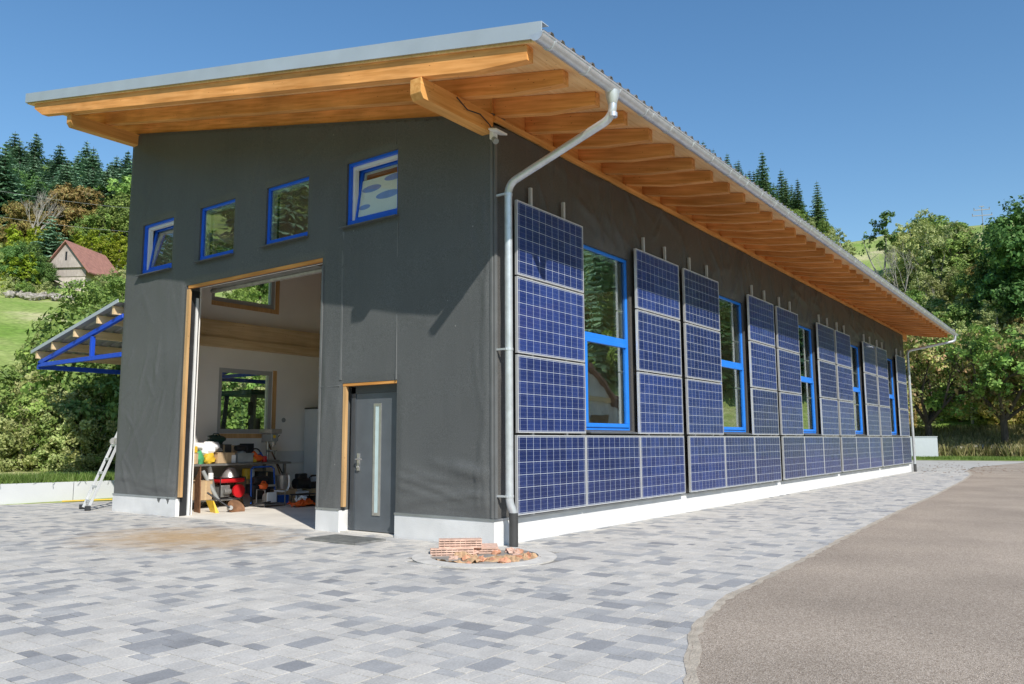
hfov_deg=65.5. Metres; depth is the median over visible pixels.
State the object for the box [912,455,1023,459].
grass verge
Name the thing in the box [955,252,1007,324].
broadleaf tree
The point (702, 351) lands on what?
solar panel
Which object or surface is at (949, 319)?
broadleaf tree
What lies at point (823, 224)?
broadleaf tree
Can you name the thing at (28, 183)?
broadleaf tree
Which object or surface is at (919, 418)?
broadleaf tree
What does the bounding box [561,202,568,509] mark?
mounting rail
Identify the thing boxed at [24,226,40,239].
young conifer
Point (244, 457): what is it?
plastic crate
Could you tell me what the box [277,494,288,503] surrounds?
storage box
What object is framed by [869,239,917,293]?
bare tree
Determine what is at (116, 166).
spruce tree
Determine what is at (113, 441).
ladder
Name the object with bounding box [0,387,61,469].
bush
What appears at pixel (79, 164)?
spruce tree
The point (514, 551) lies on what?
rubble chip
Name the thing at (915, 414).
broadleaf tree
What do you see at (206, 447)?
sack
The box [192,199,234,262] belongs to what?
window
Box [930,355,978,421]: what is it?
broadleaf tree
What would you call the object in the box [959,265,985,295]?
broadleaf tree
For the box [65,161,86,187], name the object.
spruce tree
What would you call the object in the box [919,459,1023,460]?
verge
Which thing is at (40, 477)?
grass tufts
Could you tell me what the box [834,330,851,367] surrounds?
solar panel
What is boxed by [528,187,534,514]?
mounting rail
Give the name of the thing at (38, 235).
young conifer
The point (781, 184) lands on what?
spruce tree
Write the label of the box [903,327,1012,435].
fruit tree
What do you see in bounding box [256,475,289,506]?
water pump
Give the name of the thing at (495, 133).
motion sensor lamp
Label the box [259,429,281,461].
drill press
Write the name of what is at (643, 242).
mounting rail
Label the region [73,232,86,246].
young conifer
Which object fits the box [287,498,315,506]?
carrier bag
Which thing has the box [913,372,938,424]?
broadleaf tree
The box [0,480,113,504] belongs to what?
retaining wall
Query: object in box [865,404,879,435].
solar panel
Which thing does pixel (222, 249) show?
spruce tree
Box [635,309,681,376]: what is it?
solar panel
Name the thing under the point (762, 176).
spruce tree
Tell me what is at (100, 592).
paving
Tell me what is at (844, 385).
solar panel
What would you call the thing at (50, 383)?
bush
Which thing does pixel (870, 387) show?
solar panel
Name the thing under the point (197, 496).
board
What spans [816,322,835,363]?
solar panel
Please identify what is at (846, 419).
solar panel
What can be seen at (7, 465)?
bush
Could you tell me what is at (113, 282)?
broadleaf tree
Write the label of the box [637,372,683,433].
solar panel
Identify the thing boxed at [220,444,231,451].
storage box
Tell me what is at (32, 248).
broadleaf tree
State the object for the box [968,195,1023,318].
broadleaf tree
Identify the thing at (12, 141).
spruce tree
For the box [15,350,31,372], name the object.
shrub
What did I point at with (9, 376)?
bush
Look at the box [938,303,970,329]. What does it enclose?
broadleaf tree
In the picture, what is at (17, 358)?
bush
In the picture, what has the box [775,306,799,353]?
solar panel
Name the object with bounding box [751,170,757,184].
spruce tree
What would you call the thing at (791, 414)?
solar panel
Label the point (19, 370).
bush
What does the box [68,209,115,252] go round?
broadleaf tree
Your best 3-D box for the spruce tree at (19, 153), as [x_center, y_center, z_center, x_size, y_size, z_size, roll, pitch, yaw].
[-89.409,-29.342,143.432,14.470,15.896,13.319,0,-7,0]
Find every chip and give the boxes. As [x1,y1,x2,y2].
[448,555,458,559]
[461,554,473,560]
[491,549,500,554]
[493,552,537,559]
[498,556,510,562]
[508,549,519,553]
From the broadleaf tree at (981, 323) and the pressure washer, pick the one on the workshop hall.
the pressure washer
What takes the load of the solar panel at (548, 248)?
attached to the mounting rail at (530, 197)
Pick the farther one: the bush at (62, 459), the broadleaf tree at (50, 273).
the broadleaf tree at (50, 273)
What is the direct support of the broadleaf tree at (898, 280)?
on the ground at (16, 315)
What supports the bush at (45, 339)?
on the ground at (16, 315)
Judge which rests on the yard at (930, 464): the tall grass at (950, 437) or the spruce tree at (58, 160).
the tall grass at (950, 437)
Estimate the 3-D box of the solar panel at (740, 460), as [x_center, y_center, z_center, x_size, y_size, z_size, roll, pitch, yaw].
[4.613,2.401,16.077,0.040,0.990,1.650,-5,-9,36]
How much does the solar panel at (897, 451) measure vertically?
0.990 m
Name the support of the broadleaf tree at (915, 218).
on the ground at (16, 315)
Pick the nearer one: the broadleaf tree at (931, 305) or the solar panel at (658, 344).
the solar panel at (658, 344)
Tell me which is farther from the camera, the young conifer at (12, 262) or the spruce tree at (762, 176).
the spruce tree at (762, 176)
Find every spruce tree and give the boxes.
[0,131,29,163]
[0,140,38,173]
[0,142,28,239]
[3,179,48,237]
[13,161,24,178]
[21,155,47,187]
[22,134,50,168]
[37,162,84,242]
[39,144,76,187]
[47,164,64,191]
[55,170,126,246]
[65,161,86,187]
[68,156,84,172]
[70,142,102,173]
[77,147,106,185]
[80,171,99,195]
[94,155,103,174]
[101,157,120,174]
[109,170,118,178]
[112,166,123,186]
[115,152,131,182]
[115,161,131,193]
[217,246,232,252]
[736,161,743,174]
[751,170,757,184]
[756,153,775,193]
[763,177,770,193]
[770,183,780,201]
[775,171,789,202]
[780,177,790,207]
[786,185,795,207]
[790,180,810,217]
[791,194,798,212]
[807,180,835,238]
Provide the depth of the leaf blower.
16.29 m
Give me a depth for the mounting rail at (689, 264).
14.84 m
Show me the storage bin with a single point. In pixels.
(925, 446)
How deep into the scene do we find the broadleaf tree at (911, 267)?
105.09 m
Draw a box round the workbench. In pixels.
[192,461,290,502]
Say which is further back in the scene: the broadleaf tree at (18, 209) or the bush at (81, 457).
the broadleaf tree at (18, 209)
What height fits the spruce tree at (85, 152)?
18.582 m
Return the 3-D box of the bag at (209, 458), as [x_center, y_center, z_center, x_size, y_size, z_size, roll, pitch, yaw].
[-5.893,2.268,15.460,0.194,0.277,0.261,-5,-9,36]
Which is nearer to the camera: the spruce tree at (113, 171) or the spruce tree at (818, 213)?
the spruce tree at (113, 171)
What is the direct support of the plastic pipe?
on the workbench
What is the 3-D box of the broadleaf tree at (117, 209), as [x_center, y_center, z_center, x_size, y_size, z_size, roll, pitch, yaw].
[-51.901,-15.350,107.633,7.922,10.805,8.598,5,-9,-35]
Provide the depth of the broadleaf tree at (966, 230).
103.76 m
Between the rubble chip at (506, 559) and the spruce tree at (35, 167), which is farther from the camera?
the spruce tree at (35, 167)
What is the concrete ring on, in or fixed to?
on the soil bed
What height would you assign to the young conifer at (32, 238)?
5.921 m
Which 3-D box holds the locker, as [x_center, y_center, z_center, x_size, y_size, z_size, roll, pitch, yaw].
[-4.230,2.517,18.326,0.640,1.980,0.920,-5,-9,36]
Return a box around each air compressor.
[226,479,249,503]
[292,473,311,488]
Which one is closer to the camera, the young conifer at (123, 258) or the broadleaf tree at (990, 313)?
the broadleaf tree at (990, 313)
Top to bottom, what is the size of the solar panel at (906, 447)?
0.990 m
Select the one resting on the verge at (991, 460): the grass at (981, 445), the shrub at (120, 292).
the grass at (981, 445)
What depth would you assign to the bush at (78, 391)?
21.73 m
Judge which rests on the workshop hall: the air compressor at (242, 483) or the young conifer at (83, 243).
the air compressor at (242, 483)
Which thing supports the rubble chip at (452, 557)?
on the broken clay rubble at (471, 559)
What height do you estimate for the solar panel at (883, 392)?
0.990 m
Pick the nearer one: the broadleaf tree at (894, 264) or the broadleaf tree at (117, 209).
the broadleaf tree at (117, 209)
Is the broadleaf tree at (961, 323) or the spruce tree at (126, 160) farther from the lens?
the spruce tree at (126, 160)
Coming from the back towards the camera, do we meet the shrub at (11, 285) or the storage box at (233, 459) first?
the shrub at (11, 285)
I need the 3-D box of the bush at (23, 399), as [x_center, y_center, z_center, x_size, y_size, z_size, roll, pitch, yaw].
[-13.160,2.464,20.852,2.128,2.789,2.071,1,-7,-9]
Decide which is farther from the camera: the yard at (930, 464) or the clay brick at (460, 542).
the yard at (930, 464)
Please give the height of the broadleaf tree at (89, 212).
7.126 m
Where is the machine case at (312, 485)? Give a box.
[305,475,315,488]
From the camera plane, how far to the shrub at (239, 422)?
31.44 m
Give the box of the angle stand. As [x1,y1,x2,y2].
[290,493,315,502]
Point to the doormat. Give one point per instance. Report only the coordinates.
(345, 539)
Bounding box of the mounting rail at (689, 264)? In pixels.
[687,257,695,435]
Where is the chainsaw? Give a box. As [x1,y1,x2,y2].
[259,481,275,488]
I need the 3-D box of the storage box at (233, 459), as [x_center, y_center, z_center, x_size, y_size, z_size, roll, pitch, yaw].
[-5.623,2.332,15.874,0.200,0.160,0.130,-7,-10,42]
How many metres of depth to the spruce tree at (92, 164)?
143.69 m
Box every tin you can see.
[208,473,213,478]
[242,468,250,478]
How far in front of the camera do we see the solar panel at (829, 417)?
21.62 m
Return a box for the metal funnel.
[221,466,238,477]
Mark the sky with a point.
(904, 107)
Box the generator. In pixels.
[212,476,245,499]
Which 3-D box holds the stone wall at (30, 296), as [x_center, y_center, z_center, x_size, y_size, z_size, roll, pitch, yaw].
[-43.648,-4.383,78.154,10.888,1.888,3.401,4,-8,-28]
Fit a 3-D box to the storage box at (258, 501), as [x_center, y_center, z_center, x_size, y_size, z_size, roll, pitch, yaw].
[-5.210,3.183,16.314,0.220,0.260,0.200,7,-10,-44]
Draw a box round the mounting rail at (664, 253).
[663,247,672,495]
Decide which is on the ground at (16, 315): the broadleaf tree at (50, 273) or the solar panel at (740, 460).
the broadleaf tree at (50, 273)
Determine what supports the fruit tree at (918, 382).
on the ground at (16, 315)
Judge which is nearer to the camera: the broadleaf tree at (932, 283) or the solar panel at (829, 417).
the solar panel at (829, 417)
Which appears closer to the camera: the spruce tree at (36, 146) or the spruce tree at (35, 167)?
the spruce tree at (35, 167)
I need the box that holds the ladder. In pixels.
[79,432,116,510]
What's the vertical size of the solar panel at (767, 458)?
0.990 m
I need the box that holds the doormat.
[305,534,385,544]
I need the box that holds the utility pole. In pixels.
[972,206,992,253]
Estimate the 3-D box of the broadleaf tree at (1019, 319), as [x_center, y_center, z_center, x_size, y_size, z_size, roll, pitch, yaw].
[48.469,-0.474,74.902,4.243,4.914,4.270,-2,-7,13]
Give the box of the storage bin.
[909,436,937,456]
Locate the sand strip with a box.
[683,470,971,683]
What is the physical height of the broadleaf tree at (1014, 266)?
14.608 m
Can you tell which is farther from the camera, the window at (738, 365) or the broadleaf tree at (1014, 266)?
the broadleaf tree at (1014, 266)
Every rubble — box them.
[435,551,485,562]
[467,554,520,563]
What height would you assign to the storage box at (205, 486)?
0.374 m
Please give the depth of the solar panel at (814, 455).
20.21 m
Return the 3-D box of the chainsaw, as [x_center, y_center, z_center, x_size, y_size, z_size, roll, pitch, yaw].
[-4.823,2.821,15.702,0.135,0.167,0.405,-5,-9,36]
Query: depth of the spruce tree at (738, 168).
217.37 m
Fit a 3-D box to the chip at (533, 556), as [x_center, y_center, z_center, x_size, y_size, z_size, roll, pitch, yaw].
[0.112,2.375,8.770,0.472,0.115,0.463,-5,-9,36]
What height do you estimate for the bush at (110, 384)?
3.888 m
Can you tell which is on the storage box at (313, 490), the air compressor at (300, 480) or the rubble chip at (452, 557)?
the air compressor at (300, 480)
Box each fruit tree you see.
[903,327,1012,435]
[903,335,954,405]
[915,323,1023,443]
[950,317,1023,415]
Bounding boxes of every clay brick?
[430,548,473,555]
[439,538,481,547]
[463,543,497,553]
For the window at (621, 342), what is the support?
in the workshop hall
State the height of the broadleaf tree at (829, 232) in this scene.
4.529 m
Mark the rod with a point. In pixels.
(274, 459)
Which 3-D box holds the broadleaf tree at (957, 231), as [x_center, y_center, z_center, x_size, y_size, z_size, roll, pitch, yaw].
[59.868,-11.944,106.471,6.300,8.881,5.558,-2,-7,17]
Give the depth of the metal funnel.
15.70 m
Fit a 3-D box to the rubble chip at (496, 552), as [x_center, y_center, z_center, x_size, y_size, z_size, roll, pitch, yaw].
[-0.182,2.401,9.049,0.122,0.096,0.109,3,-8,-24]
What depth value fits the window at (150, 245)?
15.19 m
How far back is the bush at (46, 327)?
26.81 m
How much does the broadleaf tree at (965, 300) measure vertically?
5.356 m
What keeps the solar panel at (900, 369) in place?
attached to the mounting rail
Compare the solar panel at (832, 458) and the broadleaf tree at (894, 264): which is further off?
the broadleaf tree at (894, 264)
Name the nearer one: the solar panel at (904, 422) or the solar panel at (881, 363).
the solar panel at (881, 363)
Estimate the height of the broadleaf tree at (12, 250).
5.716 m
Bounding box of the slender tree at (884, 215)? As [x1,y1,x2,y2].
[856,210,899,278]
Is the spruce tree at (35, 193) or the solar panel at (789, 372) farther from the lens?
the spruce tree at (35, 193)
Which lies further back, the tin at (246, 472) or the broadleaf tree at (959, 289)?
the broadleaf tree at (959, 289)
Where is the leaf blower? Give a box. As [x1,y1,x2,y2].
[252,451,263,461]
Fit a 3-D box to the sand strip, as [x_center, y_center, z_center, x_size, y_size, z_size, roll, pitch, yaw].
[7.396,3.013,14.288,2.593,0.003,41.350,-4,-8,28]
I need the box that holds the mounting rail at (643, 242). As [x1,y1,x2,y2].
[641,237,650,498]
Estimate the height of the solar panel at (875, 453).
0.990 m
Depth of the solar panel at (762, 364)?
17.55 m
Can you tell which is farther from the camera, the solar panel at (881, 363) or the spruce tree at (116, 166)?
the spruce tree at (116, 166)
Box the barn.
[49,240,118,290]
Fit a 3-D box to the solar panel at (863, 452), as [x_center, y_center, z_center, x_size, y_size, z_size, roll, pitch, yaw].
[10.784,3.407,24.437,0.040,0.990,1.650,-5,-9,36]
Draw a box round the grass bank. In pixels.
[0,465,114,483]
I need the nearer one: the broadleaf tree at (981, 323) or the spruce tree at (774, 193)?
the broadleaf tree at (981, 323)
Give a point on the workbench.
(209, 467)
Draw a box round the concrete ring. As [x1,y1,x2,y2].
[412,546,556,568]
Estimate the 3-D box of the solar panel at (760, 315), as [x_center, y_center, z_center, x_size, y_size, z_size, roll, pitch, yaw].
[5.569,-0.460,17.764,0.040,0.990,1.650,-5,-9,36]
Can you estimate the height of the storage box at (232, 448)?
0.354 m
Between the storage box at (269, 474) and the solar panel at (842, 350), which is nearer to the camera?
the storage box at (269, 474)
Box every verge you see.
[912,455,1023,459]
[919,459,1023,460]
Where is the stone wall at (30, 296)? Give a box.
[3,290,76,301]
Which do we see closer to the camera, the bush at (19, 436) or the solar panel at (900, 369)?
the bush at (19, 436)
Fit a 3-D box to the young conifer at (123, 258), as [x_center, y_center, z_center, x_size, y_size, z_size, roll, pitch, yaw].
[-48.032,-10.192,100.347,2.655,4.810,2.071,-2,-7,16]
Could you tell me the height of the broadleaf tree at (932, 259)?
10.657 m
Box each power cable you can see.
[2,191,124,207]
[5,217,127,231]
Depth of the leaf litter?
32.02 m
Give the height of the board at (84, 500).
0.025 m
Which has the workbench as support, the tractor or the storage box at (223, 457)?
the storage box at (223, 457)
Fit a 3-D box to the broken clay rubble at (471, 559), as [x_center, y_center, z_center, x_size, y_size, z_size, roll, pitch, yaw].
[-0.511,2.362,8.622,0.536,0.110,0.489,-5,-9,36]
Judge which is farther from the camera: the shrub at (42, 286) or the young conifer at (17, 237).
the young conifer at (17, 237)
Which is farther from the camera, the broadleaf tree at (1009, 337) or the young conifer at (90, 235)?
the young conifer at (90, 235)
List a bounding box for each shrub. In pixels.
[0,273,22,295]
[12,355,25,371]
[14,280,35,297]
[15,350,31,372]
[22,337,36,375]
[34,326,46,344]
[35,278,53,292]
[46,286,59,293]
[85,274,108,294]
[94,268,121,279]
[95,277,124,299]
[100,276,121,302]
[110,270,125,277]
[220,382,263,428]
[220,397,264,428]
[222,373,264,390]
[234,375,265,407]
[234,376,264,406]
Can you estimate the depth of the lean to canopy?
16.89 m
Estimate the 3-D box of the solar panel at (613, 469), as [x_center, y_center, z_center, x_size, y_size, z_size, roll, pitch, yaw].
[1.527,1.897,11.897,0.040,0.990,1.650,-5,-9,36]
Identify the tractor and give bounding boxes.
[221,389,264,428]
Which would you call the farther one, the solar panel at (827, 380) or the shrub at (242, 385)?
the shrub at (242, 385)
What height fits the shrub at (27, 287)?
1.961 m
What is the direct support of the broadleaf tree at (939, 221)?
on the ground at (16, 315)
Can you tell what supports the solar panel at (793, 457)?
attached to the mounting rail
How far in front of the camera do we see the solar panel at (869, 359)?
26.00 m
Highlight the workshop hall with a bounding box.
[25,21,957,546]
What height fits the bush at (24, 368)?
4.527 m
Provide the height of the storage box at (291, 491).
0.289 m
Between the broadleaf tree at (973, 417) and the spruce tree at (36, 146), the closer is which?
the broadleaf tree at (973, 417)
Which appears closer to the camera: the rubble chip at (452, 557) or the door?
the rubble chip at (452, 557)
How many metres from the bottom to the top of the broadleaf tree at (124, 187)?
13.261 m
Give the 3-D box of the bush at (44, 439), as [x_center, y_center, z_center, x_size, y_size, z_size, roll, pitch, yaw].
[-12.224,2.665,20.924,1.933,2.359,1.986,1,-7,-14]
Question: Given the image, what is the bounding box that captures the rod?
[269,444,280,474]
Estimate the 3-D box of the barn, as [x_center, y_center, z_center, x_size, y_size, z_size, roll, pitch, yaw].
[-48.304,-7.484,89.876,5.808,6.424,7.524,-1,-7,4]
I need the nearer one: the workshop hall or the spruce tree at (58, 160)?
the workshop hall
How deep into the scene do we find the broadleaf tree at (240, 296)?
67.03 m
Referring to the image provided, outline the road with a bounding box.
[688,463,1023,683]
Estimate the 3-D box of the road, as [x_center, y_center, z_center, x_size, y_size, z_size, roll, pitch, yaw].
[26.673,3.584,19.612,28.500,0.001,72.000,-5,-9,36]
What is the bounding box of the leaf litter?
[922,462,1023,473]
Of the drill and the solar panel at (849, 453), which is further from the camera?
the solar panel at (849, 453)
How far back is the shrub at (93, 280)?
82.83 m
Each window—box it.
[136,218,173,276]
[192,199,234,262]
[211,240,279,314]
[217,368,276,437]
[258,177,308,247]
[339,150,398,228]
[583,244,637,433]
[719,295,751,434]
[798,325,820,434]
[850,345,866,435]
[886,358,899,435]
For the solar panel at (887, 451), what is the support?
attached to the mounting rail
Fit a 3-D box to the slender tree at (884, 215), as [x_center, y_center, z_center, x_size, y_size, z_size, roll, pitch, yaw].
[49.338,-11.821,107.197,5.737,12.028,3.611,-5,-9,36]
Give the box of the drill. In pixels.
[240,443,258,454]
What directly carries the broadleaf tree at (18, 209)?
on the ground at (16, 315)
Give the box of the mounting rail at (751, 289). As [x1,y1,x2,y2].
[750,285,760,483]
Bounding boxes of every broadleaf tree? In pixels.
[0,200,48,244]
[0,239,45,287]
[6,239,54,286]
[11,168,47,199]
[30,255,59,286]
[37,182,104,240]
[54,279,120,326]
[67,209,116,240]
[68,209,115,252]
[86,175,130,231]
[96,192,129,251]
[100,275,125,302]
[222,286,256,299]
[229,291,259,302]
[248,283,268,299]
[260,296,267,304]
[795,210,817,224]
[807,217,820,229]
[817,218,835,235]
[823,227,835,241]
[828,228,855,257]
[882,222,926,293]
[882,269,906,291]
[886,239,903,266]
[887,219,945,291]
[890,271,907,292]
[893,216,927,253]
[902,251,932,289]
[905,289,946,316]
[906,264,941,296]
[908,398,925,427]
[911,208,941,260]
[912,225,968,302]
[913,369,937,428]
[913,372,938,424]
[916,214,971,253]
[917,294,939,313]
[920,275,956,309]
[921,231,987,295]
[928,266,966,307]
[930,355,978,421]
[931,311,953,334]
[933,303,977,335]
[934,220,981,252]
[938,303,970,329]
[940,364,997,424]
[946,272,975,310]
[949,320,977,361]
[951,227,987,264]
[953,293,982,324]
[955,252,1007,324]
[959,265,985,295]
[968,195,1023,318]
[968,318,1000,353]
[972,299,1018,343]
[973,384,1023,425]
[974,311,1003,333]
[976,208,1023,321]
[998,311,1016,334]
[1003,312,1023,342]
[1003,326,1023,343]
[1014,403,1023,423]
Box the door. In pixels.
[349,384,396,532]
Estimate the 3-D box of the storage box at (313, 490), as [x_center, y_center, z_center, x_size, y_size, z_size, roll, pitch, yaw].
[-4.287,3.279,17.142,0.308,0.266,0.384,-5,-9,36]
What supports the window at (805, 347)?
in the workshop hall
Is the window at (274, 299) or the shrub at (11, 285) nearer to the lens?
the window at (274, 299)
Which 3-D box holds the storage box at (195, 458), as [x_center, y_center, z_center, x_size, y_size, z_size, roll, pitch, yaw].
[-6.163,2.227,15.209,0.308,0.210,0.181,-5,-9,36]
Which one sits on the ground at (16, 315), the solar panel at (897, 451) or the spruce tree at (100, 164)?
the spruce tree at (100, 164)
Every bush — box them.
[0,361,33,401]
[0,382,54,469]
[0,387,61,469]
[0,388,36,421]
[0,402,35,471]
[0,404,58,470]
[11,360,68,397]
[12,362,32,394]
[12,399,83,469]
[14,320,80,387]
[15,341,39,382]
[20,331,87,384]
[20,360,119,421]
[25,296,124,359]
[28,378,105,459]
[28,403,106,471]
[42,360,120,441]
[44,363,120,470]
[47,403,117,472]
[48,389,117,470]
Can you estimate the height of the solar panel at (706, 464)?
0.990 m
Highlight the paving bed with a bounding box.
[160,490,811,569]
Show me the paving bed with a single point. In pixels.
(502, 553)
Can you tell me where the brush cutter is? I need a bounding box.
[207,492,270,511]
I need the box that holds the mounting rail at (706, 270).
[705,265,715,489]
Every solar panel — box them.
[515,200,583,292]
[515,276,584,362]
[515,354,585,432]
[515,435,586,515]
[585,435,640,505]
[634,248,679,319]
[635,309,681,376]
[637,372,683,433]
[640,436,685,498]
[682,268,719,330]
[683,323,721,382]
[685,379,723,434]
[687,436,725,491]
[724,436,755,487]
[746,294,774,346]
[748,341,776,390]
[750,388,778,434]
[754,436,781,483]
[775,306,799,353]
[777,349,801,393]
[779,392,803,434]
[781,436,805,479]
[804,436,824,476]
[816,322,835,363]
[818,360,836,398]
[820,398,838,435]
[823,436,841,473]
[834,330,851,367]
[836,365,853,401]
[838,400,855,435]
[840,437,857,471]
[856,437,870,469]
[862,341,875,374]
[864,373,877,404]
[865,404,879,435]
[869,437,881,467]
[875,347,887,378]
[877,376,889,406]
[879,406,891,435]
[881,437,893,466]
[892,437,902,464]
[895,355,906,383]
[897,382,907,409]
[899,409,909,435]
[902,437,911,463]
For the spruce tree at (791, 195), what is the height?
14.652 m
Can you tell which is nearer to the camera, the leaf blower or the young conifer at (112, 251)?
the leaf blower
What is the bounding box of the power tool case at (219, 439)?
[206,433,225,444]
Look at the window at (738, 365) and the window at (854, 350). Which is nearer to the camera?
the window at (738, 365)
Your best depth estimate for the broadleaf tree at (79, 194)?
107.45 m
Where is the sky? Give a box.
[0,0,1023,242]
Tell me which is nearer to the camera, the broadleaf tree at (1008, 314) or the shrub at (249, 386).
the shrub at (249, 386)
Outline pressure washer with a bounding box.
[243,466,275,504]
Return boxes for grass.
[909,423,1023,456]
[938,444,1021,451]
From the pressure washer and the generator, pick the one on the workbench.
the generator
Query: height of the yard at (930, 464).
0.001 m
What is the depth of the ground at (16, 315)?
66.29 m
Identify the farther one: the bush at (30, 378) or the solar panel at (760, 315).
the bush at (30, 378)
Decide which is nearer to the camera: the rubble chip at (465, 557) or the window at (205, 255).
the rubble chip at (465, 557)
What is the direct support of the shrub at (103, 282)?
on the ground at (16, 315)
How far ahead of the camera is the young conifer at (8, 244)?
86.32 m
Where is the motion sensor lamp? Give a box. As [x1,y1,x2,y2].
[488,128,506,143]
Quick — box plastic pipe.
[201,470,219,500]
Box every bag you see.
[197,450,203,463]
[204,453,215,463]
[206,500,218,512]
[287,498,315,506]
[294,495,306,501]
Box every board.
[62,499,111,501]
[194,465,200,512]
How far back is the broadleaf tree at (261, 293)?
91.69 m
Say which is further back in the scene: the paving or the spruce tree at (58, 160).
the spruce tree at (58, 160)
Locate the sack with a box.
[196,441,222,455]
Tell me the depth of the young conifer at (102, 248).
97.76 m
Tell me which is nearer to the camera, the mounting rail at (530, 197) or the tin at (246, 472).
the mounting rail at (530, 197)
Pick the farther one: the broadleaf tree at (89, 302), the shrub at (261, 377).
the shrub at (261, 377)
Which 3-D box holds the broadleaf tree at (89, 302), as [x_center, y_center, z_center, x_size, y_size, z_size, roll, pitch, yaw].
[-18.022,0.496,33.552,3.074,6.370,2.928,-1,-7,5]
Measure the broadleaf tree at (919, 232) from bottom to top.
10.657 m
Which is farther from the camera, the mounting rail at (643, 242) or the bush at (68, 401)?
the bush at (68, 401)
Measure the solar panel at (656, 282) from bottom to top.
0.990 m
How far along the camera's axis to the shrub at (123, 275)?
79.90 m
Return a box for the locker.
[304,407,317,480]
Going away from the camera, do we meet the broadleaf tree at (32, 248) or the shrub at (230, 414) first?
the shrub at (230, 414)
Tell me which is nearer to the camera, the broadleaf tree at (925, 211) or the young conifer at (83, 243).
the young conifer at (83, 243)
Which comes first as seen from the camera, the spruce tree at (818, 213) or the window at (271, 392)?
the window at (271, 392)
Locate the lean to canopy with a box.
[31,299,264,383]
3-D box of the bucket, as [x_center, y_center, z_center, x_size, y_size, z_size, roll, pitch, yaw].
[-4.768,2.890,16.530,0.314,0.325,0.314,-5,-9,36]
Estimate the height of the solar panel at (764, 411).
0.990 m
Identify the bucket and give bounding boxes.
[275,473,289,488]
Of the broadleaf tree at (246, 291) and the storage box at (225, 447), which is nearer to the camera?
the storage box at (225, 447)
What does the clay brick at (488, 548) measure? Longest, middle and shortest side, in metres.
0.488 x 0.230 x 0.095 m
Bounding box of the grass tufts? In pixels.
[0,470,114,483]
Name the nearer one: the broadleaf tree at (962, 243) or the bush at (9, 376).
the bush at (9, 376)
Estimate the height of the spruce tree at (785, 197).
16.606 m
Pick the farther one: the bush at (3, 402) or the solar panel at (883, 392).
the solar panel at (883, 392)
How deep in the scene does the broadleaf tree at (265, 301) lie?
71.75 m
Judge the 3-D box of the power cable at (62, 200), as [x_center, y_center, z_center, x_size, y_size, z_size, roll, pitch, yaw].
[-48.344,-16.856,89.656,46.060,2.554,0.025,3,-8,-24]
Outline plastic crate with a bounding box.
[235,453,253,462]
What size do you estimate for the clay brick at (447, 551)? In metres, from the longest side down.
0.488 x 0.230 x 0.095 m
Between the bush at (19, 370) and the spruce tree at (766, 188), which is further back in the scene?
the spruce tree at (766, 188)
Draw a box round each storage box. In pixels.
[192,480,212,499]
[194,453,197,463]
[213,452,234,462]
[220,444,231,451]
[231,445,237,453]
[231,455,235,462]
[252,499,262,503]
[255,471,273,488]
[270,488,296,502]
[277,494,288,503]
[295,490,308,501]
[302,488,315,494]
[307,495,314,500]
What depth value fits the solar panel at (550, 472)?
10.47 m
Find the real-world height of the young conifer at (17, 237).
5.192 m
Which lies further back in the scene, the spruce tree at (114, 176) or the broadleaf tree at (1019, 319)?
the spruce tree at (114, 176)
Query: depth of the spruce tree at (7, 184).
109.00 m
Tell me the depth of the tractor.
19.35 m
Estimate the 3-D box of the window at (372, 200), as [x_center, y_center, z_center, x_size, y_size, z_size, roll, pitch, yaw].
[-1.978,-2.198,11.607,1.150,1.000,0.393,-5,-9,36]
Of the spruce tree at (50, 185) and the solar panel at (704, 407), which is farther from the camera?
the spruce tree at (50, 185)
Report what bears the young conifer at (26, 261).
on the ground at (16, 315)
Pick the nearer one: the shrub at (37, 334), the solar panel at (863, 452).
the solar panel at (863, 452)
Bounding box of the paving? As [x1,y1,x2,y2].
[0,470,969,683]
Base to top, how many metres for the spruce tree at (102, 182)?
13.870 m
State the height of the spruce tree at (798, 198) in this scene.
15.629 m
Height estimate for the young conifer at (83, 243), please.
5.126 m
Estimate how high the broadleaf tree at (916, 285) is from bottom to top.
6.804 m
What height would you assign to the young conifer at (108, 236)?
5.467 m
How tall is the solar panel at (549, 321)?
0.990 m
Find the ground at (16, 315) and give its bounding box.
[0,223,1023,504]
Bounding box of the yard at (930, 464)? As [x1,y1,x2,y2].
[912,460,1023,469]
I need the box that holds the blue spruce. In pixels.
[30,216,67,283]
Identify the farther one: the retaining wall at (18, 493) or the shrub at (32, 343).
the shrub at (32, 343)
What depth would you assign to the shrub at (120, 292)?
71.54 m
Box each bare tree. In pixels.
[20,190,65,232]
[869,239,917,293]
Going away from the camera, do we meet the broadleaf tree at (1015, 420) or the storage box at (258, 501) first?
the storage box at (258, 501)
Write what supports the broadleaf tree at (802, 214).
on the ground at (16, 315)
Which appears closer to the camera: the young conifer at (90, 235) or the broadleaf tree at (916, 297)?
the broadleaf tree at (916, 297)
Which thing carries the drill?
on the workbench
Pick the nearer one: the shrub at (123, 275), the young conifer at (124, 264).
the shrub at (123, 275)
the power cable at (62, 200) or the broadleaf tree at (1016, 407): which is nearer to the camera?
the broadleaf tree at (1016, 407)
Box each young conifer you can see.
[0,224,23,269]
[0,241,13,280]
[0,254,22,288]
[11,236,25,245]
[19,252,40,288]
[20,231,37,244]
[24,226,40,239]
[32,230,43,247]
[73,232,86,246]
[80,239,90,249]
[83,227,99,251]
[95,237,108,256]
[99,233,118,265]
[106,242,120,270]
[112,231,127,267]
[117,241,127,269]
[120,247,126,268]

